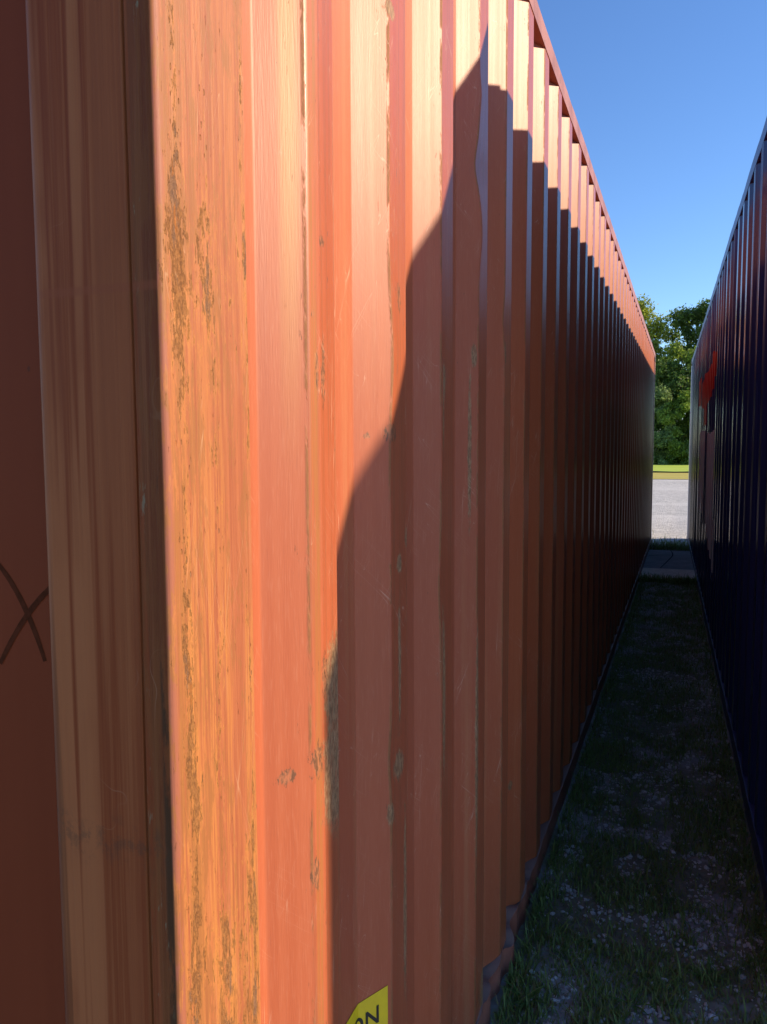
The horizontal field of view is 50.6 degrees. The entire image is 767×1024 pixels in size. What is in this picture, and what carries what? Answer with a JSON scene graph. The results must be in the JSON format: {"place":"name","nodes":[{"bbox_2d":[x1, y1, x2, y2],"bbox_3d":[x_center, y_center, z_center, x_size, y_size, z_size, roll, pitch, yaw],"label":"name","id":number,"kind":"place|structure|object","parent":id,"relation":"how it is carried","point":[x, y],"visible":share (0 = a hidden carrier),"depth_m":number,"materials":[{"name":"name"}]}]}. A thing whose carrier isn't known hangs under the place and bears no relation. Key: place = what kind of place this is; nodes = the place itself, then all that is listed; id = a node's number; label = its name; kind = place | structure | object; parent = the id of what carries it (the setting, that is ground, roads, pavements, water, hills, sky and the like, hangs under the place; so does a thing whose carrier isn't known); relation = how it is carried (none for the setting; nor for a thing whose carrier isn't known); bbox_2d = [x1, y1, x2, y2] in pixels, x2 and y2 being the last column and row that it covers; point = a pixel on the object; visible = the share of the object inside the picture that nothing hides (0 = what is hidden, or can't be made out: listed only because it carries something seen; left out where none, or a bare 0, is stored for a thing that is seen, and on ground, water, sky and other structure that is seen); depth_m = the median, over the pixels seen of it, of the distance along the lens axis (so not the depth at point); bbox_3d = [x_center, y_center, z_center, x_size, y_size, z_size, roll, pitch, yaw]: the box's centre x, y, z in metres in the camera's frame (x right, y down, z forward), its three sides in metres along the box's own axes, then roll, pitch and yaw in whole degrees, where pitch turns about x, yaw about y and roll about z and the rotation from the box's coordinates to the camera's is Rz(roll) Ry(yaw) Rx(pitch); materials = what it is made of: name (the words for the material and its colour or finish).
{"place":"outdoors","nodes":[
{"label":"outdoors","id":0,"kind":"place"},
{"bbox_2d":[490,472,766,1023],"bbox_3d":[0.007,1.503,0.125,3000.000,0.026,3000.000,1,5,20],"label":"ground","id":1,"kind":"structure","parent":0,"point":[669,507],"depth_m":2.95,"materials":[{"name":"grey gravel"}]},
{"bbox_2d":[0,0,655,1023],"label":"shipping container","id":2,"kind":"object","parent":1,"relation":"on","point":[326,408],"visible":0.97,"depth_m":1.03,"materials":[{"name":"orange metal"}]},
{"bbox_2d":[500,980,547,1010],"bbox_3d":[0.375,1.314,2.179,0.132,0.032,0.120,1,5,10],"label":"weed","id":3,"kind":"object","parent":1,"relation":"on","point":[526,991],"visible":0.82,"depth_m":2.21,"materials":[{"name":"green plant"}]},
{"bbox_2d":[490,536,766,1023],"bbox_3d":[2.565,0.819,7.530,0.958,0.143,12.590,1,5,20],"label":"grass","id":4,"kind":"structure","parent":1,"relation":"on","point":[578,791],"depth_m":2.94,"materials":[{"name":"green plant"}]},
{"bbox_2d":[604,986,657,1015],"bbox_3d":[0.675,1.322,2.188,0.110,0.030,0.121,-4,6,-40],"label":"weed","id":5,"kind":"object","parent":1,"relation":"on","point":[635,995],"visible":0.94,"depth_m":2.20,"materials":[{"name":"green plant"}]},
{"bbox_2d":[687,117,766,911],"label":"shipping container","id":6,"kind":"object","parent":1,"relation":"on","point":[727,514],"visible":0.98,"depth_m":4.06,"materials":[{"name":"blue metal"}]},
{"bbox_2d":[537,0,766,369],"label":"sky","id":7,"kind":"structure","parent":0,"point":[668,98],"materials":[{"name":"blue"}]},
{"bbox_2d":[640,568,694,579],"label":"pavement","id":8,"kind":"structure","parent":0,"point":[666,572],"depth_m":9.38,"materials":[{"name":"concrete"}]},
{"bbox_2d":[643,550,693,569],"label":"pavement","id":9,"kind":"structure","parent":0,"point":[666,559],"depth_m":10.37,"materials":[{"name":"concrete"}]},
{"bbox_2d":[653,462,688,471],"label":"lawn","id":10,"kind":"structure","parent":0,"point":[674,467],"depth_m":48.64,"materials":[{"name":"green plant"}]},
{"bbox_2d":[637,293,676,356],"bbox_3d":[19.107,-10.098,62.049,6.751,12.858,6.819,-2,5,-17],"label":"tree","id":11,"kind":"object","parent":10,"relation":"on","point":[658,327],"visible":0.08,"depth_m":60.62,"materials":[{"name":"green plant"}]},
{"bbox_2d":[651,335,666,421],"bbox_3d":[19.721,-8.143,59.131,3.827,9.437,4.132,-1,5,-14],"label":"tree","id":12,"kind":"object","parent":10,"relation":"on","point":[655,343],"visible":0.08,"depth_m":59.03,"materials":[{"name":"green plant"}]},
{"bbox_2d":[653,431,675,464],"bbox_3d":[18.857,-4.303,55.206,2.182,2.444,2.432,2,5,26],"label":"bush","id":13,"kind":"object","parent":10,"relation":"on","point":[661,440],"visible":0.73,"depth_m":54.69,"materials":[{"name":"green plant"}]},
{"bbox_2d":[653,384,679,463],"bbox_3d":[18.683,-5.911,56.353,3.293,6.036,4.140,-4,6,-39],"label":"shrub","id":14,"kind":"object","parent":10,"relation":"on","point":[662,396],"visible":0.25,"depth_m":55.56,"materials":[{"name":"green plant"}]},
{"bbox_2d":[653,357,690,450],"bbox_3d":[20.273,-6.793,57.030,4.928,8.352,4.753,3,6,38],"label":"shrub","id":15,"kind":"object","parent":10,"relation":"on","point":[661,373],"visible":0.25,"depth_m":56.51,"materials":[{"name":"green plant"}]},
{"bbox_2d":[656,437,688,464],"bbox_3d":[19.721,-3.979,54.929,2.586,2.310,2.104,4,6,42],"label":"bush","id":16,"kind":"object","parent":10,"relation":"on","point":[673,445],"visible":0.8,"depth_m":54.46,"materials":[{"name":"green plant"}]},
{"bbox_2d":[656,387,690,463],"bbox_3d":[20.506,-5.740,55.431,4.039,5.549,3.647,1,5,13],"label":"shrub","id":17,"kind":"object","parent":10,"relation":"on","point":[667,414],"visible":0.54,"depth_m":54.63,"materials":[{"name":"green plant"}]},
{"bbox_2d":[658,340,695,420],"bbox_3d":[21.254,-7.869,58.359,3.882,9.006,4.624,0,5,2],"label":"tree","id":18,"kind":"object","parent":10,"relation":"on","point":[673,351],"visible":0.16,"depth_m":58.02,"materials":[{"name":"green plant"}]},
{"bbox_2d":[663,361,691,459],"bbox_3d":[22.120,-7.036,57.129,5.474,7.569,5.367,2,5,23],"label":"shrub","id":19,"kind":"object","parent":10,"relation":"on","point":[688,366],"visible":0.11,"depth_m":56.41,"materials":[{"name":"green plant"}]},
{"bbox_2d":[660,303,706,370],"bbox_3d":[23.297,-9.877,62.725,4.192,12.267,4.670,2,5,26],"label":"tree","id":20,"kind":"object","parent":10,"relation":"on","point":[686,319],"visible":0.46,"depth_m":61.51,"materials":[{"name":"green plant"}]},
{"bbox_2d":[679,442,688,457],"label":"bush","id":21,"kind":"object","parent":10,"relation":"on","point":[687,449],"visible":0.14,"depth_m":54.07,"materials":[{"name":"green plant"}]},
{"bbox_2d":[687,298,710,353],"bbox_3d":[25.459,-10.261,60.834,5.229,13.326,5.423,1,5,15],"label":"tree","id":22,"kind":"object","parent":10,"relation":"on","point":[702,304],"visible":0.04,"depth_m":60.63,"materials":[{"name":"green plant"}]},
{"bbox_2d":[653,473,688,478],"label":"dry verge","id":23,"kind":"structure","parent":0,"point":[670,475],"depth_m":37.64,"materials":[{"name":"yellow plant"}]},
{"bbox_2d":[653,471,688,472],"bbox_3d":[15.224,-2.017,41.045,60.000,0.097,0.202,1,5,20],"label":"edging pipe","id":24,"kind":"object","parent":23,"relation":"on","point":[671,472],"visible":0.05,"depth_m":41.22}
]}

